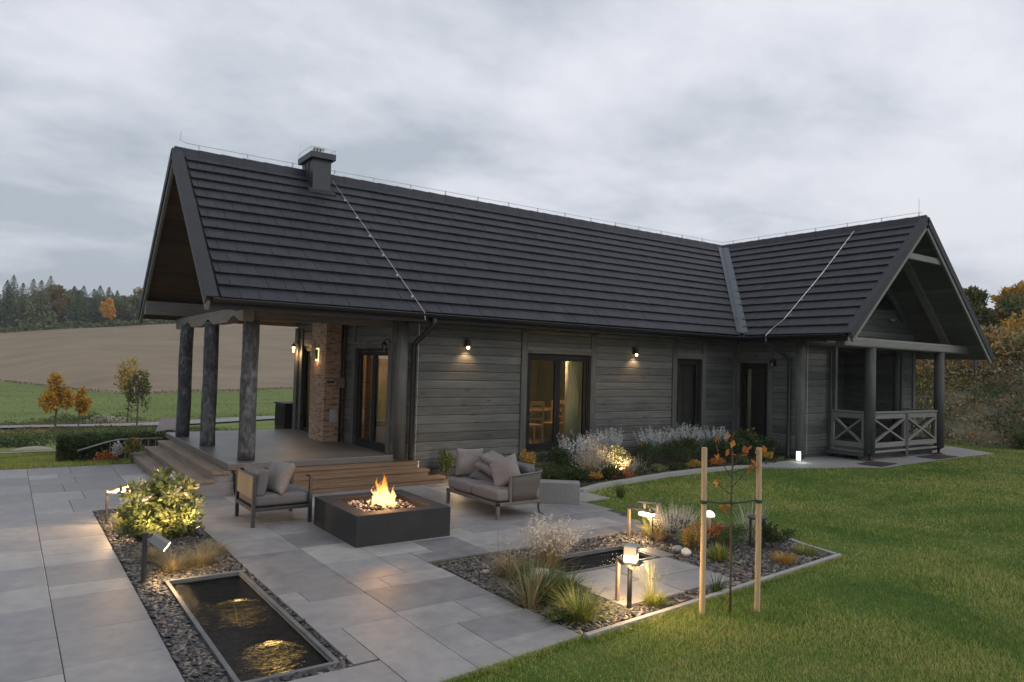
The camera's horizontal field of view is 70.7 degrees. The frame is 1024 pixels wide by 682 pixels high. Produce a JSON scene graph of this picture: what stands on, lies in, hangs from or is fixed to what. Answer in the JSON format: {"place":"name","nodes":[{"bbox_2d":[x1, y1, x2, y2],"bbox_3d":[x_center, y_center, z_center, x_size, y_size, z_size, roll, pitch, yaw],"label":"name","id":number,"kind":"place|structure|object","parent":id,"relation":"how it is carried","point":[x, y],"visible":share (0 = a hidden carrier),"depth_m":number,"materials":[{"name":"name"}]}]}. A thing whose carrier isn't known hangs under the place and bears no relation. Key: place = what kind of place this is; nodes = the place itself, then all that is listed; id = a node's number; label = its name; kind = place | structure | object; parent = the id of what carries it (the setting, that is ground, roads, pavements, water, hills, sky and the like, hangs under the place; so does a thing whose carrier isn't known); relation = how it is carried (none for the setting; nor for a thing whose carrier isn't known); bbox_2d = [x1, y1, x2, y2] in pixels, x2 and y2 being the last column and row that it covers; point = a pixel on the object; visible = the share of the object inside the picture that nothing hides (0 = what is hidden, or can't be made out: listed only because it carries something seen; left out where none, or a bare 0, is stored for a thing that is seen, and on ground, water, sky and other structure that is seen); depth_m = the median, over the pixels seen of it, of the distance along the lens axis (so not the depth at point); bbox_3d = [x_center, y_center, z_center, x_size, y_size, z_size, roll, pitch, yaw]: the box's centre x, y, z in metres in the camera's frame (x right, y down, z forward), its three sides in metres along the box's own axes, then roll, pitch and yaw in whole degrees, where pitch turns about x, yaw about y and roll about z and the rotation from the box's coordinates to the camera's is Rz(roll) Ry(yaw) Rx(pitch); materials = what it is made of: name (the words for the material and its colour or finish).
{"place":"outdoors","nodes":[
{"label":"outdoors","id":0,"kind":"place"},
{"bbox_2d":[0,449,143,469],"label":"lawn grass","id":1,"kind":"structure","parent":0,"point":[33,460],"depth_m":15.34,"materials":[{"name":"green plant"}]},
{"bbox_2d":[0,416,274,427],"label":"road","id":2,"kind":"structure","parent":0,"point":[191,421],"depth_m":38.64,"materials":[{"name":"grey asphalt"}]},
{"bbox_2d":[0,381,292,462],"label":"meadow","id":3,"kind":"structure","parent":0,"point":[7,410],"depth_m":62.22,"materials":[{"name":"green plant"}]},
{"bbox_2d":[0,435,55,447],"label":"undergrowth","id":4,"kind":"object","parent":3,"relation":"on","point":[15,443],"visible":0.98,"depth_m":22.56,"materials":[{"name":"green plant"}]},
{"bbox_2d":[36,372,75,429],"bbox_3d":[-20.263,2.816,32.114,1.380,2.922,1.446,2,-2,-3],"label":"broadleaf tree","id":5,"kind":"object","parent":3,"relation":"on","point":[54,397],"visible":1,"depth_m":32.12,"materials":[{"name":"orange plant"}]},
{"bbox_2d":[0,427,155,443],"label":"undergrowth","id":6,"kind":"object","parent":3,"relation":"on","point":[31,433],"visible":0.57,"depth_m":26.89,"materials":[{"name":"green plant"}]},
{"bbox_2d":[74,386,92,426],"bbox_3d":[-20.307,3.278,34.025,0.899,2.318,0.790,1,-2,11],"label":"broadleaf tree","id":7,"kind":"object","parent":3,"relation":"on","point":[82,403],"visible":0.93,"depth_m":33.99,"materials":[{"name":"orange plant"}]},
{"bbox_2d":[21,411,151,423],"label":"undergrowth","id":8,"kind":"object","parent":3,"relation":"on","point":[62,420],"visible":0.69,"depth_m":41.58,"materials":[{"name":"green plant"}]},
{"bbox_2d":[55,434,128,461],"bbox_3d":[-9.342,2.378,16.061,1.421,0.652,1.136,3,-2,-30],"label":"hedge","id":9,"kind":"object","parent":3,"relation":"on","point":[67,448],"visible":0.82,"depth_m":15.62,"materials":[{"name":"green plant"}]},
{"bbox_2d":[58,429,174,448],"bbox_3d":[-10.715,2.742,19.732,2.917,0.628,0.957,3,-2,-39],"label":"hedge","id":10,"kind":"object","parent":3,"relation":"on","point":[146,434],"visible":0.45,"depth_m":19.80,"materials":[{"name":"green plant"}]},
{"bbox_2d":[113,354,144,422],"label":"broadleaf tree","id":11,"kind":"object","parent":3,"relation":"on","point":[127,370],"visible":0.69,"depth_m":40.30,"materials":[{"name":"yellow plant"}]},
{"bbox_2d":[123,369,151,426],"bbox_3d":[-17.894,2.902,34.438,1.318,3.154,1.126,3,-2,-35],"label":"broadleaf tree","id":12,"kind":"object","parent":3,"relation":"on","point":[144,390],"visible":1,"depth_m":34.34,"materials":[{"name":"green plant"}]},
{"bbox_2d":[56,425,238,433],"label":"undergrowth","id":13,"kind":"object","parent":3,"relation":"on","point":[194,428],"visible":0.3,"depth_m":30.20,"materials":[{"name":"green plant"}]},
{"bbox_2d":[274,401,292,428],"bbox_3d":[-5.727,2.176,18.553,0.560,1.190,0.860,3,-2,-35],"label":"storage box","id":14,"kind":"object","parent":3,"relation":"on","point":[283,415],"visible":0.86,"depth_m":18.19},
{"bbox_2d":[963,285,1001,328],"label":"broadleaf tree","id":15,"kind":"object","parent":3,"relation":"on","point":[986,317],"visible":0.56,"depth_m":40.67,"materials":[{"name":"green plant"}]},
{"bbox_2d":[0,324,297,392],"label":"ploughed field","id":16,"kind":"structure","parent":0,"point":[87,358],"depth_m":133.37,"materials":[{"name":"brown soil"}]},
{"bbox_2d":[93,507,352,681],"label":"gravel ground","id":17,"kind":"structure","parent":0,"point":[158,628],"depth_m":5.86,"materials":[{"name":"grey gravel"}]},
{"bbox_2d":[116,517,172,540],"bbox_3d":[-4.375,2.251,8.675,0.611,0.360,0.510,2,-2,-7],"label":"shrub","id":18,"kind":"object","parent":17,"relation":"on","point":[151,529],"visible":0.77,"depth_m":8.54,"materials":[{"name":"green plant"}]},
{"bbox_2d":[140,532,170,582],"bbox_3d":[-3.488,2.120,7.060,0.246,0.490,0.110,2,-2,-18],"label":"garden spotlight","id":19,"kind":"object","parent":17,"relation":"on","point":[159,541],"visible":1,"depth_m":7.01,"materials":[{"name":"grey metal"}]},
{"bbox_2d":[114,467,207,537],"bbox_3d":[-4.303,1.980,8.872,1.030,0.877,0.928,3,-2,-35],"label":"shrub","id":20,"kind":"object","parent":17,"relation":"on","point":[176,497],"visible":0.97,"depth_m":8.72,"materials":[{"name":"green plant"}]},
{"bbox_2d":[133,543,210,578],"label":"ornamental grass","id":21,"kind":"object","parent":17,"relation":"on","point":[171,566],"depth_m":7.43,"materials":[{"name":"plant"}]},
{"bbox_2d":[163,516,205,537],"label":"shrub","id":22,"kind":"object","parent":17,"relation":"on","point":[186,526],"visible":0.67,"depth_m":8.72,"materials":[{"name":"green plant"}]},
{"bbox_2d":[173,540,243,571],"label":"ornamental grass","id":23,"kind":"object","parent":17,"relation":"on","point":[204,559],"depth_m":7.66,"materials":[{"name":"plant"}]},
{"bbox_2d":[164,570,338,681],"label":"garden pond","id":24,"kind":"structure","parent":17,"relation":"on","point":[300,629],"depth_m":5.93,"materials":[{"name":"stone"}]},
{"bbox_2d":[173,576,327,681],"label":"water","id":25,"kind":"structure","parent":24,"relation":"in","point":[251,633],"depth_m":5.96,"materials":[{"name":"black liquid"}]},
{"bbox_2d":[0,463,642,681],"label":"patio paving","id":26,"kind":"structure","parent":0,"point":[405,611],"depth_m":6.96,"materials":[{"name":"grey stone"}]},
{"bbox_2d":[130,440,233,496],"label":"porch steps","id":27,"kind":"structure","parent":26,"relation":"on","point":[211,478],"depth_m":12.85,"materials":[{"name":"brown wood"}]},
{"bbox_2d":[235,463,312,527],"bbox_3d":[-3.271,2.076,9.942,0.830,0.744,0.840,3,-2,-35],"label":"armchair","id":28,"kind":"object","parent":26,"relation":"on","point":[253,493],"visible":0.91,"depth_m":9.66,"materials":[{"name":"grey fabric"}]},
{"bbox_2d":[266,459,295,494],"bbox_3d":[-3.190,1.846,9.819,0.459,0.435,0.294,0,-2,32],"label":"scatter pillow","id":29,"kind":"object","parent":28,"relation":"on","point":[280,474],"visible":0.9,"depth_m":9.72,"materials":[{"name":"grey fabric"}]},
{"bbox_2d":[234,460,445,492],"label":"porch steps","id":30,"kind":"structure","parent":26,"relation":"on","point":[340,477],"depth_m":12.65,"materials":[{"name":"brown wood"}]},
{"bbox_2d":[314,489,450,547],"bbox_3d":[-1.720,2.289,9.451,1.280,0.370,1.420,3,-2,-35],"label":"fire pit","id":31,"kind":"object","parent":26,"relation":"on","point":[337,516],"visible":0.84,"depth_m":8.97,"materials":[{"name":"concrete"}]},
{"bbox_2d":[345,498,417,511],"bbox_3d":[-1.714,2.148,9.453,0.878,0.113,1.016,3,-2,-35],"label":"lava rock","id":32,"kind":"object","parent":31,"relation":"in","point":[360,504],"visible":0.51,"depth_m":9.38,"materials":[{"name":"stone"}]},
{"bbox_2d":[367,475,396,506],"bbox_3d":[-1.706,1.931,9.384,0.425,0.440,0.489,1,-2,12],"label":"flame","id":33,"kind":"object","parent":32,"relation":"on","point":[381,496],"visible":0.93,"depth_m":9.42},
{"bbox_2d":[446,461,543,519],"bbox_3d":[-0.266,2.200,11.065,0.844,0.736,1.472,3,-2,-35],"label":"loveseat","id":34,"kind":"object","parent":26,"relation":"on","point":[522,488],"visible":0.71,"depth_m":10.58,"materials":[{"name":"grey fabric"}]},
{"bbox_2d":[455,448,483,475],"bbox_3d":[-0.681,1.931,11.501,0.452,0.448,0.202,2,-2,-16],"label":"scatter pillow","id":35,"kind":"object","parent":34,"relation":"on","point":[466,459],"visible":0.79,"depth_m":11.42,"materials":[{"name":"grey fabric"}]},
{"bbox_2d":[489,452,520,485],"bbox_3d":[-0.097,1.940,10.718,0.590,0.560,0.300,1,-2,13],"label":"scatter pillow","id":36,"kind":"object","parent":34,"relation":"on","point":[503,469],"visible":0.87,"depth_m":10.65,"materials":[{"name":"grey fabric"}]},
{"bbox_2d":[538,479,579,504],"bbox_3d":[0.571,2.446,11.748,1.050,0.335,0.340,1,-2,3],"label":"stone bench","id":37,"kind":"object","parent":26,"relation":"on","point":[559,491],"visible":0.56,"depth_m":11.57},
{"bbox_2d":[53,363,1023,681],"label":"lawn ground","id":38,"kind":"structure","parent":0,"point":[601,647],"depth_m":7.40,"materials":[{"name":"plant"}]},
{"bbox_2d":[137,131,994,491],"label":"house","id":39,"kind":"structure","parent":38,"relation":"on","point":[347,275],"depth_m":16.19,"materials":[{"name":"grey wood"}]},
{"bbox_2d":[302,347,311,431],"bbox_3d":[-4.701,1.168,17.211,0.085,2.030,1.400,3,-2,-35],"label":"glass door","id":40,"kind":"structure","parent":39,"relation":"in","point":[308,350],"depth_m":17.67,"materials":[{"name":"black glass"}]},
{"bbox_2d":[355,348,387,451],"bbox_3d":[-2.790,1.141,14.423,0.160,2.000,1.600,3,-2,-35],"label":"glass door","id":41,"kind":"structure","parent":39,"relation":"in","point":[372,366],"depth_m":14.47,"materials":[{"name":"black metal"}]},
{"bbox_2d":[525,353,589,451],"bbox_3d":[0.996,1.330,15.756,1.820,2.082,0.165,3,-2,-35],"label":"window","id":42,"kind":"structure","parent":39,"relation":"in","point":[530,447],"depth_m":15.76,"materials":[{"name":"black glass"}]},
{"bbox_2d":[564,361,578,440],"bbox_3d":[1.356,1.329,16.356,0.384,2.080,0.070,3,-2,-35],"label":"curtain","id":43,"kind":"object","parent":39,"relation":"hanging from","point":[571,411],"visible":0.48,"depth_m":16.34,"materials":[{"name":"beige fabric"}]},
{"bbox_2d":[676,359,701,440],"bbox_3d":[4.416,1.479,18.155,0.980,2.052,0.165,3,-2,-35],"label":"window","id":44,"kind":"structure","parent":39,"relation":"in","point":[688,370],"depth_m":18.23,"materials":[{"name":"black glass"}]},
{"bbox_2d":[740,363,767,448],"bbox_3d":[6.304,1.690,18.760,0.160,2.230,0.860,3,-2,-35],"label":"glass door","id":45,"kind":"structure","parent":39,"relation":"in","point":[744,366],"depth_m":19.00,"materials":[{"name":"black metal"}]},
{"bbox_2d":[465,451,785,487],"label":"flower bed soil","id":46,"kind":"structure","parent":38,"relation":"on","point":[663,461],"depth_m":16.17,"materials":[{"name":"brown soil"}]},
{"bbox_2d":[535,461,566,479],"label":"shrub","id":47,"kind":"object","parent":46,"relation":"on","point":[551,473],"visible":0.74,"depth_m":13.30,"materials":[{"name":"green plant"}]},
{"bbox_2d":[533,447,573,467],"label":"shrub","id":48,"kind":"object","parent":46,"relation":"on","point":[559,457],"visible":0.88,"depth_m":14.19,"materials":[{"name":"green plant"}]},
{"bbox_2d":[558,460,590,480],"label":"shrub","id":49,"kind":"object","parent":46,"relation":"on","point":[574,473],"visible":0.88,"depth_m":13.74,"materials":[{"name":"green plant"}]},
{"bbox_2d":[584,426,624,457],"bbox_3d":[2.014,2.325,15.847,0.883,0.887,0.976,1,-2,17],"label":"lavender","id":50,"kind":"object","parent":46,"relation":"on","point":[611,440],"visible":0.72,"depth_m":15.71,"materials":[{"name":"grey plant"}]},
{"bbox_2d":[599,445,633,469],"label":"perennial","id":51,"kind":"object","parent":46,"relation":"on","point":[618,454],"visible":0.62,"depth_m":14.82,"materials":[{"name":"yellow plant"}]},
{"bbox_2d":[632,440,664,465],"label":"shrub","id":52,"kind":"object","parent":46,"relation":"on","point":[643,450],"visible":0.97,"depth_m":15.48,"materials":[{"name":"green plant"}]},
{"bbox_2d":[633,425,673,459],"bbox_3d":[3.255,2.350,16.637,1.036,0.837,0.864,3,-2,-35],"label":"lavender","id":53,"kind":"object","parent":46,"relation":"on","point":[659,438],"visible":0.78,"depth_m":16.52,"materials":[{"name":"grey plant"}]},
{"bbox_2d":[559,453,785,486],"bbox_3d":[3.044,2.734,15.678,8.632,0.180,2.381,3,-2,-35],"label":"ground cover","id":54,"kind":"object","parent":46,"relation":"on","point":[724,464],"visible":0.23,"depth_m":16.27,"materials":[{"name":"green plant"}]},
{"bbox_2d":[656,440,691,464],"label":"shrub","id":55,"kind":"object","parent":46,"relation":"on","point":[668,448],"visible":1,"depth_m":15.94,"materials":[{"name":"green plant"}]},
{"bbox_2d":[663,421,704,458],"bbox_3d":[4.159,2.394,17.165,1.117,0.924,1.102,3,-2,-35],"label":"lavender","id":56,"kind":"object","parent":46,"relation":"on","point":[682,433],"visible":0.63,"depth_m":17.16,"materials":[{"name":"grey plant"}]},
{"bbox_2d":[674,435,706,461],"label":"shrub","id":57,"kind":"object","parent":46,"relation":"on","point":[691,443],"visible":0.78,"depth_m":16.37,"materials":[{"name":"green plant"}]},
{"bbox_2d":[702,435,729,458],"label":"shrub","id":58,"kind":"object","parent":46,"relation":"on","point":[712,447],"visible":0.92,"depth_m":16.61,"materials":[{"name":"green plant"}]},
{"bbox_2d":[730,427,763,457],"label":"shrub","id":59,"kind":"object","parent":46,"relation":"on","point":[753,436],"visible":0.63,"depth_m":17.48,"materials":[{"name":"green plant"}]},
{"bbox_2d":[435,554,850,681],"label":"edge grass","id":60,"kind":"structure","parent":38,"relation":"on","point":[550,651],"depth_m":6.01,"materials":[{"name":"green plant"}]},
{"bbox_2d":[580,465,765,492],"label":"curb","id":61,"kind":"structure","parent":38,"relation":"on","point":[601,485],"depth_m":14.56,"materials":[{"name":"concrete"}]},
{"bbox_2d":[699,447,706,614],"bbox_3d":[1.760,1.743,6.637,0.060,1.520,0.055,3,-2,-35],"label":"tree stake","id":62,"kind":"object","parent":38,"relation":"on","point":[703,530],"visible":0.88,"depth_m":6.62,"materials":[{"name":"brown wood"}]},
{"bbox_2d":[584,553,841,639],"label":"curb","id":63,"kind":"structure","parent":38,"relation":"on","point":[615,626],"depth_m":6.80,"materials":[{"name":"concrete"}]},
{"bbox_2d":[713,433,766,611],"bbox_3d":[2.083,1.679,6.690,0.529,1.650,0.145,2,-2,-12],"label":"sapling","id":64,"kind":"object","parent":38,"relation":"on","point":[745,449],"visible":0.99,"depth_m":6.69,"materials":[{"name":"orange plant"}]},
{"bbox_2d":[754,447,761,611],"bbox_3d":[2.304,1.762,6.749,0.060,1.520,0.055,3,-2,-35],"label":"tree stake","id":65,"kind":"object","parent":38,"relation":"on","point":[758,535],"visible":0.99,"depth_m":6.73,"materials":[{"name":"brown wood"}]},
{"bbox_2d":[750,446,994,468],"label":"path slab","id":66,"kind":"structure","parent":38,"relation":"on","point":[840,461],"depth_m":17.57,"materials":[{"name":"concrete"}]},
{"bbox_2d":[915,370,1023,449],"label":"rocky bank","id":67,"kind":"structure","parent":38,"relation":"on","point":[958,424],"depth_m":23.11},
{"bbox_2d":[915,366,1023,449],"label":"undergrowth","id":68,"kind":"object","parent":67,"relation":"on","point":[946,392],"visible":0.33,"depth_m":23.49,"materials":[{"name":"plant"}]},
{"bbox_2d":[916,350,1023,392],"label":"undergrowth","id":69,"kind":"object","parent":38,"relation":"on","point":[970,362],"visible":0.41,"depth_m":25.16,"materials":[{"name":"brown plant"}]},
{"bbox_2d":[916,350,1023,388],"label":"hill grass","id":70,"kind":"structure","parent":38,"relation":"on","point":[959,365],"depth_m":24.66,"materials":[{"name":"plant"}]},
{"bbox_2d":[951,324,1023,367],"bbox_3d":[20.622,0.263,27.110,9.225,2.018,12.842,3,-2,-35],"label":"undergrowth","id":71,"kind":"object","parent":38,"relation":"on","point":[1008,346],"visible":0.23,"depth_m":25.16,"materials":[{"name":"brown plant"}]},
{"bbox_2d":[989,280,1023,327],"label":"broadleaf tree","id":72,"kind":"object","parent":38,"relation":"on","point":[1018,289],"visible":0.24,"depth_m":40.98,"materials":[{"name":"orange plant"}]},
{"bbox_2d":[996,293,1023,326],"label":"broadleaf tree","id":73,"kind":"object","parent":38,"relation":"on","point":[1013,302],"visible":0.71,"depth_m":37.37,"materials":[{"name":"green plant"}]},
{"bbox_2d":[566,446,623,479],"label":"ornamental grass","id":74,"kind":"object","parent":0,"point":[594,463],"depth_m":14.08,"materials":[{"name":"plant"}]},
{"bbox_2d":[434,523,830,636],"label":"slate gravel","id":75,"kind":"structure","parent":0,"point":[744,554],"depth_m":8.12,"materials":[{"name":"grey gravel"}]},
{"bbox_2d":[476,547,547,582],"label":"ornamental grass","id":76,"kind":"object","parent":75,"relation":"on","point":[509,569],"depth_m":7.57,"materials":[{"name":"plant"}]},
{"bbox_2d":[475,551,595,617],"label":"ornamental grass","id":77,"kind":"object","parent":75,"relation":"on","point":[530,597],"depth_m":6.61,"materials":[{"name":"plant"}]},
{"bbox_2d":[476,555,606,612],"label":"ornamental grass","id":78,"kind":"object","parent":75,"relation":"on","point":[547,590],"depth_m":6.83,"materials":[{"name":"green plant"}]},
{"bbox_2d":[499,512,592,571],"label":"ornamental grass","id":79,"kind":"object","parent":75,"relation":"on","point":[544,543],"depth_m":7.87,"materials":[{"name":"plant"}]},
{"bbox_2d":[527,577,629,636],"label":"ornamental grass","id":80,"kind":"object","parent":75,"relation":"on","point":[580,611],"depth_m":6.34,"materials":[{"name":"green plant"}]},
{"bbox_2d":[531,545,657,574],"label":"garden pond","id":81,"kind":"structure","parent":75,"relation":"in","point":[614,548],"depth_m":8.54,"materials":[{"name":"stone"}]},
{"bbox_2d":[553,550,643,572],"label":"water","id":82,"kind":"structure","parent":81,"relation":"in","point":[601,559],"depth_m":8.37,"materials":[{"name":"black liquid"}]},
{"bbox_2d":[615,543,643,608],"bbox_3d":[1.107,2.193,6.733,0.239,0.572,0.254,2,-2,-4],"label":"garden lamp","id":83,"kind":"object","parent":75,"relation":"on","point":[630,560],"visible":0.94,"depth_m":6.68,"materials":[{"name":"brown metal"}]},
{"bbox_2d":[627,506,654,540],"bbox_3d":[1.670,2.385,9.410,0.100,0.400,0.407,3,-3,-41],"label":"garden lamp","id":84,"kind":"object","parent":75,"relation":"on","point":[647,512],"visible":0.94,"depth_m":9.36,"materials":[{"name":"brown metal"}]},
{"bbox_2d":[562,547,733,607],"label":"stepping slab","id":85,"kind":"structure","parent":75,"relation":"on","point":[679,575],"depth_m":7.57,"materials":[{"name":"grey concrete"}]},
{"bbox_2d":[634,587,674,610],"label":"ornamental grass","id":86,"kind":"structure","parent":75,"relation":"on","point":[657,601],"depth_m":6.75,"materials":[{"name":"green plant"}]},
{"bbox_2d":[644,501,699,533],"bbox_3d":[2.139,2.290,9.325,0.928,0.436,0.742,3,-2,-35],"label":"sage bush","id":87,"kind":"object","parent":75,"relation":"on","point":[671,524],"visible":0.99,"depth_m":9.26,"materials":[{"name":"grey plant"}]},
{"bbox_2d":[681,519,700,550],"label":"perennial","id":88,"kind":"object","parent":75,"relation":"on","point":[686,535],"visible":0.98,"depth_m":8.81,"materials":[{"name":"orange plant"}]},
{"bbox_2d":[706,541,735,562],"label":"rosette plant","id":89,"kind":"object","parent":75,"relation":"on","point":[718,553],"visible":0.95,"depth_m":8.39,"materials":[{"name":"green plant"}]},
{"bbox_2d":[713,521,755,550],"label":"shrub","id":90,"kind":"object","parent":75,"relation":"on","point":[725,536],"visible":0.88,"depth_m":8.85,"materials":[{"name":"green plant"}]},
{"bbox_2d":[761,521,795,548],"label":"shrub","id":91,"kind":"object","parent":75,"relation":"on","point":[770,536],"visible":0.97,"depth_m":9.04,"materials":[{"name":"green plant"}]},
{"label":"forest floor","id":92,"kind":"structure","parent":0,"visible":0},
{"bbox_2d":[0,280,23,327],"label":"conifer","id":93,"kind":"object","parent":92,"relation":"on","point":[8,315],"visible":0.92,"depth_m":179.11,"materials":[{"name":"green plant"}]},
{"bbox_2d":[15,280,60,328],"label":"conifer","id":94,"kind":"object","parent":92,"relation":"on","point":[37,315],"visible":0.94,"depth_m":180.26,"materials":[{"name":"green plant"}]},
{"bbox_2d":[41,285,72,318],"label":"broadleaf tree","id":95,"kind":"object","parent":92,"relation":"on","point":[58,296],"visible":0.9,"depth_m":184.38,"materials":[{"name":"green plant"}]},
{"bbox_2d":[60,291,94,326],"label":"conifer","id":96,"kind":"object","parent":92,"relation":"on","point":[79,314],"visible":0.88,"depth_m":184.91,"materials":[{"name":"green plant"}]},
{"bbox_2d":[0,319,175,332],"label":"field hedge","id":97,"kind":"object","parent":92,"relation":"on","point":[37,326],"visible":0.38,"depth_m":181.99,"materials":[{"name":"green plant"}]},
{"bbox_2d":[82,289,110,324],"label":"conifer","id":98,"kind":"object","parent":92,"relation":"on","point":[96,316],"visible":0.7,"depth_m":189.55,"materials":[{"name":"green plant"}]},
{"bbox_2d":[112,296,137,325],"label":"broadleaf tree","id":99,"kind":"object","parent":92,"relation":"on","point":[123,307],"visible":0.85,"depth_m":189.90,"materials":[{"name":"green plant"}]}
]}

